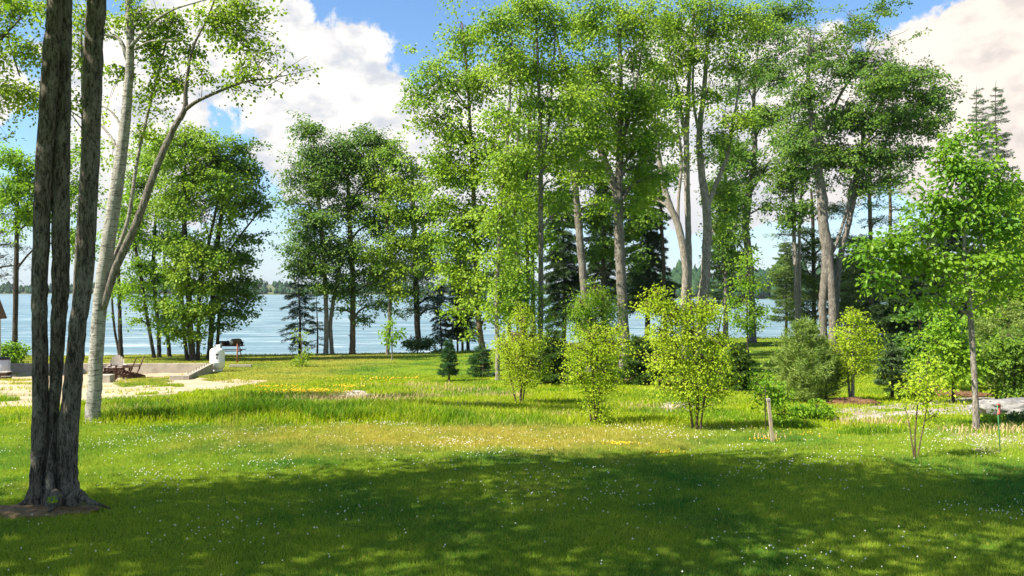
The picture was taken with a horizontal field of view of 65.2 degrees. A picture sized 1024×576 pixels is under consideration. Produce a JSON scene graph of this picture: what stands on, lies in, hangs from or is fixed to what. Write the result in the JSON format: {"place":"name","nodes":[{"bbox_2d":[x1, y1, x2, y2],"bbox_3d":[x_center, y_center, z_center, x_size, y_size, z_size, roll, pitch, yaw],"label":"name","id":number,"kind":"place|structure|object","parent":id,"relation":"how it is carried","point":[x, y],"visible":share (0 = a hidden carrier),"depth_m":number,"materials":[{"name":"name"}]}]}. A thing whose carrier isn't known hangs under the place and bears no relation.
{"place":"outdoors","nodes":[
{"label":"outdoors","id":0,"kind":"place"},
{"bbox_2d":[0,283,806,298],"bbox_3d":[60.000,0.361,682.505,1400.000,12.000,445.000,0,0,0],"label":"hills","id":1,"kind":"structure","parent":0,"point":[268,286],"depth_m":701.89,"materials":[{"name":"plant"}]},
{"bbox_2d":[0,259,851,297],"bbox_3d":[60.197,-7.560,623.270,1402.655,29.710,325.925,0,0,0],"label":"forest","id":2,"kind":"object","parent":1,"relation":"on","point":[281,288],"visible":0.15,"depth_m":517.16,"materials":[{"name":"plant"}]},
{"bbox_2d":[0,294,912,355],"bbox_3d":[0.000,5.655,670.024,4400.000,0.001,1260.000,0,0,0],"label":"water","id":3,"kind":"structure","parent":0,"point":[259,335],"depth_m":147.81,"materials":[{"name":"liquid"}]},
{"bbox_2d":[4,336,982,384],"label":"shore grass","id":4,"kind":"structure","parent":0,"point":[252,360],"depth_m":47.27,"materials":[{"name":"plant"}]},
{"bbox_2d":[0,338,1023,575],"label":"lawn","id":5,"kind":"structure","parent":0,"point":[523,526],"depth_m":10.48,"materials":[{"name":"plant"}]},
{"bbox_2d":[0,210,31,285],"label":"maple tree","id":6,"kind":"object","parent":5,"relation":"on","point":[7,244],"visible":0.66,"depth_m":49.97,"materials":[{"name":"green plant"}]},
{"bbox_2d":[1,339,31,362],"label":"hydrangea bush","id":7,"kind":"object","parent":5,"relation":"on","point":[15,352],"visible":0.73,"depth_m":41.86,"materials":[{"name":"green plant"}]},
{"bbox_2d":[0,504,100,518],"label":"bare earth","id":8,"kind":"structure","parent":5,"relation":"on","point":[8,511],"depth_m":9.72,"materials":[{"name":"soil"}]},
{"bbox_2d":[0,127,109,344],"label":"maple tree","id":9,"kind":"object","parent":5,"relation":"on","point":[19,187],"visible":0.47,"depth_m":47.70,"materials":[{"name":"green plant"}]},
{"bbox_2d":[0,0,117,308],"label":"maple tree","id":10,"kind":"object","parent":5,"relation":"on","point":[13,91],"visible":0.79,"depth_m":20.96,"materials":[{"name":"green plant"}]},
{"bbox_2d":[11,361,212,379],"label":"foundation wall","id":11,"kind":"structure","parent":5,"relation":"on","point":[192,370],"depth_m":38.49,"materials":[{"name":"concrete"}]},
{"bbox_2d":[95,191,158,356],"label":"maple tree","id":12,"kind":"object","parent":5,"relation":"on","point":[118,294],"visible":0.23,"depth_m":53.90,"materials":[{"name":"green plant"}]},
{"bbox_2d":[0,372,266,407],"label":"sand yard","id":13,"kind":"structure","parent":5,"relation":"on","point":[191,384],"depth_m":29.10,"materials":[{"name":"sand"}]},
{"bbox_2d":[0,300,6,356],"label":"garden shed","id":14,"kind":"structure","parent":13,"relation":"on","point":[3,314],"depth_m":39.02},
{"bbox_2d":[0,357,10,370],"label":"rain barrel","id":15,"kind":"object","parent":13,"relation":"on","point":[5,363],"visible":0.79,"depth_m":36.42,"materials":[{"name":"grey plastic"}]},
{"bbox_2d":[102,374,114,382],"bbox_3d":[-16.537,3.757,32.468,0.630,0.485,0.410,0,0,0],"label":"concrete block","id":16,"kind":"object","parent":13,"relation":"on","point":[107,378],"depth_m":32.27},
{"bbox_2d":[107,355,126,371],"bbox_3d":[-18.189,3.603,36.836,0.790,1.000,0.954,0,0,-25],"label":"adirondack chair","id":17,"kind":"object","parent":13,"relation":"on","point":[116,360],"visible":0.45,"depth_m":37.13,"materials":[{"name":"beige wood"}]},
{"bbox_2d":[113,357,137,379],"bbox_3d":[-16.996,3.547,35.194,0.954,1.000,0.790,0,0,-22],"label":"adirondack chair","id":18,"kind":"object","parent":13,"relation":"on","point":[119,373],"visible":0.94,"depth_m":35.02,"materials":[{"name":"brown wood"}]},
{"bbox_2d":[122,356,144,378],"bbox_3d":[-17.074,3.579,36.099,0.954,1.000,0.790,0,0,-26],"label":"adirondack chair","id":19,"kind":"object","parent":13,"relation":"on","point":[132,372],"visible":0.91,"depth_m":35.96,"materials":[{"name":"brown wood"}]},
{"bbox_2d":[0,372,1023,449],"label":"straggling weeds","id":20,"kind":"object","parent":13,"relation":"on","point":[841,407],"visible":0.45,"depth_m":22.01,"materials":[{"name":"plant"}]},
{"bbox_2d":[96,144,171,357],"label":"maple tree","id":21,"kind":"object","parent":5,"relation":"on","point":[142,266],"visible":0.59,"depth_m":52.66,"materials":[{"name":"green plant"}]},
{"bbox_2d":[3,0,282,512],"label":"maple tree","id":22,"kind":"object","parent":5,"relation":"on","point":[53,471],"visible":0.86,"depth_m":9.99,"materials":[{"name":"brown plant"}]},
{"bbox_2d":[122,128,196,356],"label":"maple tree","id":23,"kind":"object","parent":5,"relation":"on","point":[150,286],"visible":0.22,"depth_m":53.68,"materials":[{"name":"green plant"}]},
{"bbox_2d":[12,0,322,423],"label":"birch tree","id":24,"kind":"object","parent":5,"relation":"on","point":[111,260],"visible":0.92,"depth_m":17.44,"materials":[{"name":"green plant"}]},
{"bbox_2d":[148,223,200,356],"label":"maple tree","id":25,"kind":"object","parent":5,"relation":"on","point":[168,340],"visible":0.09,"depth_m":54.74,"materials":[{"name":"green plant"}]},
{"bbox_2d":[129,118,260,360],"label":"maple tree","id":26,"kind":"object","parent":5,"relation":"on","point":[203,259],"visible":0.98,"depth_m":48.90,"materials":[{"name":"green plant"}]},
{"bbox_2d":[210,345,224,371],"bbox_3d":[-14.411,3.436,39.120,0.700,1.300,0.700,0,0,0],"label":"propane tank","id":27,"kind":"object","parent":5,"relation":"on","point":[217,356],"visible":0.93,"depth_m":38.87,"materials":[{"name":"metal"}]},
{"bbox_2d":[188,133,279,358],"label":"maple tree","id":28,"kind":"object","parent":5,"relation":"on","point":[245,257],"visible":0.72,"depth_m":50.76,"materials":[{"name":"green plant"}]},
{"bbox_2d":[277,272,318,354],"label":"spruce tree","id":29,"kind":"object","parent":5,"relation":"on","point":[302,313],"visible":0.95,"depth_m":57.83,"materials":[{"name":"green plant"}]},
{"bbox_2d":[284,328,314,367],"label":"birch sapling","id":30,"kind":"object","parent":5,"relation":"on","point":[301,359],"visible":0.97,"depth_m":43.30,"materials":[{"name":"green plant"}]},
{"bbox_2d":[307,282,323,353],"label":"spruce tree","id":31,"kind":"object","parent":5,"relation":"on","point":[314,328],"visible":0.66,"depth_m":59.95,"materials":[{"name":"green plant"}]},
{"bbox_2d":[268,109,373,354],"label":"maple tree","id":32,"kind":"object","parent":5,"relation":"on","point":[314,223],"visible":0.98,"depth_m":57.68,"materials":[{"name":"green plant"}]},
{"bbox_2d":[307,121,417,353],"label":"maple tree","id":33,"kind":"object","parent":5,"relation":"on","point":[370,140],"visible":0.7,"depth_m":58.53,"materials":[{"name":"green plant"}]},
{"bbox_2d":[375,317,407,359],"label":"birch sapling","id":34,"kind":"object","parent":5,"relation":"on","point":[387,334],"visible":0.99,"depth_m":49.84,"materials":[{"name":"green plant"}]},
{"bbox_2d":[347,135,458,354],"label":"maple tree","id":35,"kind":"object","parent":5,"relation":"on","point":[389,261],"visible":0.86,"depth_m":57.41,"materials":[{"name":"green plant"}]},
{"bbox_2d":[373,173,457,348],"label":"pine tree","id":36,"kind":"object","parent":5,"relation":"on","point":[416,309],"visible":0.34,"depth_m":63.79,"materials":[{"name":"green plant"}]},
{"bbox_2d":[400,336,442,352],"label":"laurel bush","id":37,"kind":"object","parent":5,"relation":"on","point":[426,343],"visible":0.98,"depth_m":60.76,"materials":[{"name":"green plant"}]},
{"bbox_2d":[429,276,453,352],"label":"spruce tree","id":38,"kind":"object","parent":5,"relation":"on","point":[440,333],"visible":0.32,"depth_m":65.72,"materials":[{"name":"green plant"}]},
{"bbox_2d":[437,338,459,380],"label":"spruce sapling","id":39,"kind":"object","parent":5,"relation":"on","point":[449,363],"visible":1,"depth_m":31.84,"materials":[{"name":"green plant"}]},
{"bbox_2d":[444,253,466,350],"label":"spruce tree","id":40,"kind":"object","parent":5,"relation":"on","point":[452,324],"visible":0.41,"depth_m":66.56,"materials":[{"name":"green plant"}]},
{"bbox_2d":[384,0,535,370],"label":"birch tree","id":41,"kind":"object","parent":5,"relation":"on","point":[449,169],"visible":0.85,"depth_m":38.19,"materials":[{"name":"green plant"}]},
{"bbox_2d":[445,235,475,349],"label":"spruce tree","id":42,"kind":"object","parent":5,"relation":"on","point":[455,331],"visible":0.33,"depth_m":66.62,"materials":[{"name":"green plant"}]},
{"bbox_2d":[451,242,475,350],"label":"spruce tree","id":43,"kind":"object","parent":5,"relation":"on","point":[471,324],"visible":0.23,"depth_m":66.61,"materials":[{"name":"green plant"}]},
{"bbox_2d":[466,343,494,376],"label":"spruce sapling","id":44,"kind":"object","parent":5,"relation":"on","point":[480,359],"visible":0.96,"depth_m":33.91,"materials":[{"name":"green plant"}]},
{"bbox_2d":[451,0,553,380],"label":"maple tree","id":45,"kind":"object","parent":5,"relation":"on","point":[503,175],"visible":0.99,"depth_m":31.78,"materials":[{"name":"green plant"}]},
{"bbox_2d":[106,388,908,435],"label":"tall grass clumps","id":46,"kind":"object","parent":5,"relation":"on","point":[229,407],"visible":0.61,"depth_m":18.02,"materials":[{"name":"plant"}]},
{"bbox_2d":[0,371,1023,432],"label":"meadow grass","id":47,"kind":"structure","parent":5,"relation":"on","point":[524,414],"depth_m":20.27,"materials":[{"name":"plant"}]},
{"bbox_2d":[2,420,1023,575],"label":"clover flowers","id":48,"kind":"object","parent":5,"relation":"on","point":[865,558],"visible":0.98,"depth_m":12.79,"materials":[{"name":"plant"}]},
{"bbox_2d":[489,297,556,403],"bbox_3d":[0.274,1.812,21.912,1.986,3.138,1.672,0,0,0],"label":"birch sapling","id":49,"kind":"object","parent":5,"relation":"on","point":[522,343],"visible":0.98,"depth_m":21.87,"materials":[{"name":"green plant"}]},
{"bbox_2d":[485,273,567,374],"bbox_3d":[0.607,1.500,32.691,3.410,4.700,2.152,0,0,0],"label":"birch sapling","id":50,"kind":"object","parent":5,"relation":"on","point":[532,297],"visible":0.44,"depth_m":32.56,"materials":[{"name":"green plant"}]},
{"bbox_2d":[484,0,570,358],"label":"maple tree","id":51,"kind":"object","parent":5,"relation":"on","point":[532,237],"visible":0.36,"depth_m":43.66,"materials":[{"name":"green plant"}]},
{"bbox_2d":[481,116,587,352],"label":"maple tree","id":52,"kind":"object","parent":5,"relation":"on","point":[530,178],"visible":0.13,"depth_m":53.60,"materials":[{"name":"green plant"}]},
{"bbox_2d":[243,376,839,453],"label":"yellow wildflowers","id":53,"kind":"object","parent":5,"relation":"on","point":[323,391],"visible":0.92,"depth_m":25.41,"materials":[{"name":"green plant"}]},
{"bbox_2d":[481,0,602,372],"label":"maple tree","id":54,"kind":"object","parent":5,"relation":"on","point":[549,21],"visible":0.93,"depth_m":32.89,"materials":[{"name":"green plant"}]},
{"bbox_2d":[530,328,575,385],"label":"spruce sapling","id":55,"kind":"object","parent":5,"relation":"on","point":[548,355],"visible":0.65,"depth_m":29.61,"materials":[{"name":"green plant"}]},
{"bbox_2d":[101,379,1023,439],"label":"dry stalks","id":56,"kind":"object","parent":5,"relation":"on","point":[1012,428],"visible":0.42,"depth_m":21.40,"materials":[{"name":"plant"}]},
{"bbox_2d":[536,177,592,343],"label":"spruce tree","id":57,"kind":"object","parent":5,"relation":"on","point":[564,268],"visible":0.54,"depth_m":59.22,"materials":[{"name":"green plant"}]},
{"bbox_2d":[535,0,649,371],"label":"maple tree","id":58,"kind":"object","parent":5,"relation":"on","point":[592,135],"visible":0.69,"depth_m":36.60,"materials":[{"name":"green plant"}]},
{"bbox_2d":[559,276,629,370],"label":"birch sapling","id":59,"kind":"object","parent":5,"relation":"on","point":[607,308],"visible":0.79,"depth_m":34.98,"materials":[{"name":"green plant"}]},
{"bbox_2d":[555,318,635,426],"bbox_3d":[1.777,1.939,17.409,1.670,2.601,1.537,0,0,-25],"label":"birch sapling","id":60,"kind":"object","parent":5,"relation":"on","point":[594,389],"visible":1,"depth_m":17.34,"materials":[{"name":"green plant"}]},
{"bbox_2d":[584,187,616,302],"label":"spruce tree","id":61,"kind":"object","parent":5,"relation":"on","point":[609,281],"visible":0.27,"depth_m":63.55,"materials":[{"name":"green plant"}]},
{"bbox_2d":[551,119,667,336],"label":"maple tree","id":62,"kind":"object","parent":5,"relation":"on","point":[603,248],"visible":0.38,"depth_m":55.67,"materials":[{"name":"green plant"}]},
{"bbox_2d":[556,0,691,367],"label":"maple tree","id":63,"kind":"object","parent":5,"relation":"on","point":[641,105],"visible":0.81,"depth_m":38.70,"materials":[{"name":"green plant"}]},
{"bbox_2d":[607,334,674,385],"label":"spruce sapling","id":64,"kind":"object","parent":5,"relation":"on","point":[639,378],"visible":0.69,"depth_m":29.22,"materials":[{"name":"green plant"}]},
{"bbox_2d":[613,146,681,342],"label":"spruce tree","id":65,"kind":"object","parent":5,"relation":"on","point":[652,237],"visible":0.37,"depth_m":59.30,"materials":[{"name":"green plant"}]},
{"bbox_2d":[611,75,696,345],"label":"maple tree","id":66,"kind":"object","parent":5,"relation":"on","point":[660,205],"visible":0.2,"depth_m":56.86,"materials":[{"name":"green plant"}]},
{"bbox_2d":[622,0,747,359],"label":"maple tree","id":67,"kind":"object","parent":5,"relation":"on","point":[688,61],"visible":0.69,"depth_m":44.81,"materials":[{"name":"green plant"}]},
{"bbox_2d":[623,280,751,429],"bbox_3d":[3.601,1.454,16.684,2.687,3.242,1.648,0,0,0],"label":"birch sapling","id":68,"kind":"object","parent":5,"relation":"on","point":[707,367],"visible":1,"depth_m":16.54,"materials":[{"name":"green plant"}]},
{"bbox_2d":[695,209,745,332],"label":"pine tree","id":69,"kind":"object","parent":5,"relation":"on","point":[719,292],"visible":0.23,"depth_m":71.57,"materials":[{"name":"green plant"}]},
{"bbox_2d":[694,141,768,347],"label":"maple tree","id":70,"kind":"object","parent":5,"relation":"on","point":[725,258],"visible":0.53,"depth_m":57.48,"materials":[{"name":"green plant"}]},
{"bbox_2d":[683,0,783,356],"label":"maple tree","id":71,"kind":"object","parent":5,"relation":"on","point":[710,226],"visible":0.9,"depth_m":45.79,"materials":[{"name":"green plant"}]},
{"bbox_2d":[709,341,759,390],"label":"spruce sapling","id":72,"kind":"object","parent":5,"relation":"on","point":[744,365],"visible":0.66,"depth_m":27.10,"materials":[{"name":"green plant"}]},
{"bbox_2d":[719,249,778,352],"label":"birch sapling","id":73,"kind":"object","parent":5,"relation":"on","point":[759,311],"visible":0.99,"depth_m":51.78,"materials":[{"name":"green plant"}]},
{"bbox_2d":[706,0,819,342],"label":"maple tree","id":74,"kind":"object","parent":5,"relation":"on","point":[768,74],"visible":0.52,"depth_m":63.44,"materials":[{"name":"green plant"}]},
{"bbox_2d":[766,398,773,442],"bbox_3d":[4.832,2.551,14.945,0.154,0.982,0.075,0,0,0],"label":"wooden stake","id":75,"kind":"object","parent":5,"relation":"on","point":[768,400],"visible":0.82,"depth_m":14.91,"materials":[{"name":"brown wood"}]},
{"bbox_2d":[740,361,804,430],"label":"birch sapling","id":76,"kind":"object","parent":5,"relation":"on","point":[775,399],"visible":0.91,"depth_m":16.57,"materials":[{"name":"green plant"}]},
{"bbox_2d":[763,242,807,336],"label":"pine tree","id":77,"kind":"object","parent":5,"relation":"on","point":[780,296],"visible":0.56,"depth_m":69.89,"materials":[{"name":"green plant"}]},
{"bbox_2d":[756,107,834,343],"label":"maple tree","id":78,"kind":"object","parent":5,"relation":"on","point":[799,212],"visible":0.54,"depth_m":61.77,"materials":[{"name":"green plant"}]},
{"bbox_2d":[759,315,839,402],"bbox_3d":[8.351,2.100,23.041,2.215,2.758,2.434,0,0,0],"label":"pine sapling","id":79,"kind":"object","parent":5,"relation":"on","point":[796,373],"visible":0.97,"depth_m":22.78,"materials":[{"name":"green plant"}]},
{"bbox_2d":[785,398,839,421],"bbox_3d":[6.822,2.871,18.174,1.267,0.742,0.931,0,0,0],"label":"fern bush","id":80,"kind":"object","parent":5,"relation":"on","point":[812,411],"visible":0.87,"depth_m":18.00,"materials":[{"name":"green plant"}]},
{"bbox_2d":[762,192,885,339],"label":"pine tree","id":81,"kind":"object","parent":5,"relation":"on","point":[811,279],"visible":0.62,"depth_m":67.66,"materials":[{"name":"green plant"}]},
{"bbox_2d":[809,334,854,399],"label":"pine sapling","id":82,"kind":"object","parent":5,"relation":"on","point":[833,382],"visible":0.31,"depth_m":23.64,"materials":[{"name":"green plant"}]},
{"bbox_2d":[823,397,881,404],"bbox_3d":[9.569,3.245,22.568,1.701,0.313,1.000,0,0,0],"label":"mulch mound","id":83,"kind":"object","parent":5,"relation":"on","point":[853,400],"visible":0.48,"depth_m":22.34,"materials":[{"name":"brown soil"}]},
{"bbox_2d":[824,300,887,396],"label":"birch sapling","id":84,"kind":"object","parent":5,"relation":"on","point":[846,337],"visible":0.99,"depth_m":23.27,"materials":[{"name":"green plant"}]},
{"bbox_2d":[826,247,889,338],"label":"fir tree","id":85,"kind":"object","parent":5,"relation":"on","point":[866,303],"visible":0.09,"depth_m":71.53,"materials":[{"name":"green plant"}]},
{"bbox_2d":[756,0,967,343],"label":"maple tree","id":86,"kind":"object","parent":5,"relation":"on","point":[891,83],"visible":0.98,"depth_m":56.42,"materials":[{"name":"green plant"}]},
{"bbox_2d":[838,138,911,331],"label":"pine tree","id":87,"kind":"object","parent":5,"relation":"on","point":[872,222],"visible":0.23,"depth_m":69.82,"materials":[{"name":"green plant"}]},
{"bbox_2d":[873,342,911,397],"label":"spruce sapling","id":88,"kind":"object","parent":5,"relation":"on","point":[898,358],"visible":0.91,"depth_m":24.50,"materials":[{"name":"green plant"}]},
{"bbox_2d":[861,270,936,367],"bbox_3d":[19.559,1.664,40.029,3.865,5.621,3.746,0,0,0],"label":"fir tree","id":89,"kind":"object","parent":5,"relation":"on","point":[887,307],"visible":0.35,"depth_m":39.63,"materials":[{"name":"green plant"}]},
{"bbox_2d":[872,139,929,269],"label":"pine tree","id":90,"kind":"object","parent":5,"relation":"on","point":[891,194],"visible":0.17,"depth_m":71.86,"materials":[{"name":"green plant"}]},
{"bbox_2d":[885,349,964,457],"bbox_3d":[6.849,1.978,13.319,1.158,1.967,0.932,0,0,0],"label":"birch sapling","id":91,"kind":"object","parent":5,"relation":"on","point":[932,385],"visible":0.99,"depth_m":13.37,"materials":[{"name":"green plant"}]},
{"bbox_2d":[884,302,965,386],"bbox_3d":[14.080,2.034,27.118,2.779,3.172,2.019,0,0,-31],"label":"alder bush","id":92,"kind":"object","parent":5,"relation":"on","point":[909,349],"visible":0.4,"depth_m":26.80,"materials":[{"name":"green plant"}]},
{"bbox_2d":[837,119,1023,429],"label":"oak tree","id":93,"kind":"object","parent":5,"relation":"on","point":[963,211],"visible":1,"depth_m":16.02,"materials":[{"name":"green plant"}]},
{"bbox_2d":[907,212,989,343],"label":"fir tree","id":94,"kind":"object","parent":5,"relation":"on","point":[952,240],"visible":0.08,"depth_m":54.24,"materials":[{"name":"green plant"}]},
{"bbox_2d":[909,389,991,397],"bbox_3d":[13.839,3.398,25.239,2.718,0.321,1.272,0,0,0],"label":"mulch mound","id":95,"kind":"object","parent":5,"relation":"on","point":[967,394],"visible":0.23,"depth_m":24.84,"materials":[{"name":"brown soil"}]},
{"bbox_2d":[954,314,992,384],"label":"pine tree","id":96,"kind":"object","parent":5,"relation":"on","point":[979,318],"visible":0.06,"depth_m":29.84,"materials":[{"name":"green plant"}]},
{"bbox_2d":[962,86,999,288],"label":"spruce tree","id":97,"kind":"object","parent":5,"relation":"on","point":[983,119],"visible":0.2,"depth_m":75.69,"materials":[{"name":"green plant"}]},
{"bbox_2d":[946,192,1023,339],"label":"maple tree","id":98,"kind":"object","parent":5,"relation":"on","point":[988,312],"visible":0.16,"depth_m":35.72,"materials":[{"name":"green plant"}]},
{"bbox_2d":[971,409,1012,424],"bbox_3d":[10.335,2.932,17.205,0.983,0.602,0.654,0,0,0],"label":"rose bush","id":99,"kind":"object","parent":5,"relation":"on","point":[988,417],"visible":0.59,"depth_m":17.12,"materials":[{"name":"green plant"}]},
{"bbox_2d":[961,183,1023,345],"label":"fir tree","id":100,"kind":"object","parent":5,"relation":"on","point":[1022,192],"visible":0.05,"depth_m":47.73,"materials":[{"name":"green plant"}]},
{"bbox_2d":[973,82,1018,274],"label":"spruce tree","id":101,"kind":"object","parent":5,"relation":"on","point":[1004,135],"visible":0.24,"depth_m":77.81,"materials":[{"name":"green plant"}]},
{"bbox_2d":[974,297,1023,388],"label":"pine tree","id":102,"kind":"object","parent":5,"relation":"on","point":[1017,321],"visible":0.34,"depth_m":26.93,"materials":[{"name":"green plant"}]},
{"bbox_2d":[979,397,1023,414],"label":"granite boulder","id":103,"kind":"object","parent":5,"relation":"on","point":[1009,405],"visible":0.43,"depth_m":19.19,"materials":[{"name":"stone"}]},
{"bbox_2d":[996,410,1023,422],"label":"juniper bush","id":104,"kind":"object","parent":5,"relation":"on","point":[1013,416],"visible":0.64,"depth_m":17.32,"materials":[{"name":"green plant"}]},
{"bbox_2d":[0,0,1023,285],"label":"sky","id":105,"kind":"structure","parent":0,"point":[355,42],"materials":[{"name":"blue"}]},
{"bbox_2d":[333,390,1023,452],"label":"gravel ground","id":106,"kind":"structure","parent":0,"point":[874,415],"depth_m":20.37,"materials":[{"name":"gravel"}]},
{"bbox_2d":[902,296,1000,402],"bbox_3d":[12.642,1.782,22.972,2.754,3.300,1.823,0,0,0],"label":"tree","id":107,"kind":"object","parent":106,"relation":"on","point":[956,358],"visible":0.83,"depth_m":22.80,"materials":[{"name":"green plant"}]},
{"bbox_2d":[979,323,1023,398],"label":"alder bush","id":108,"kind":"object","parent":106,"relation":"on","point":[1013,362],"visible":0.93,"depth_m":22.85,"materials":[{"name":"green plant"}]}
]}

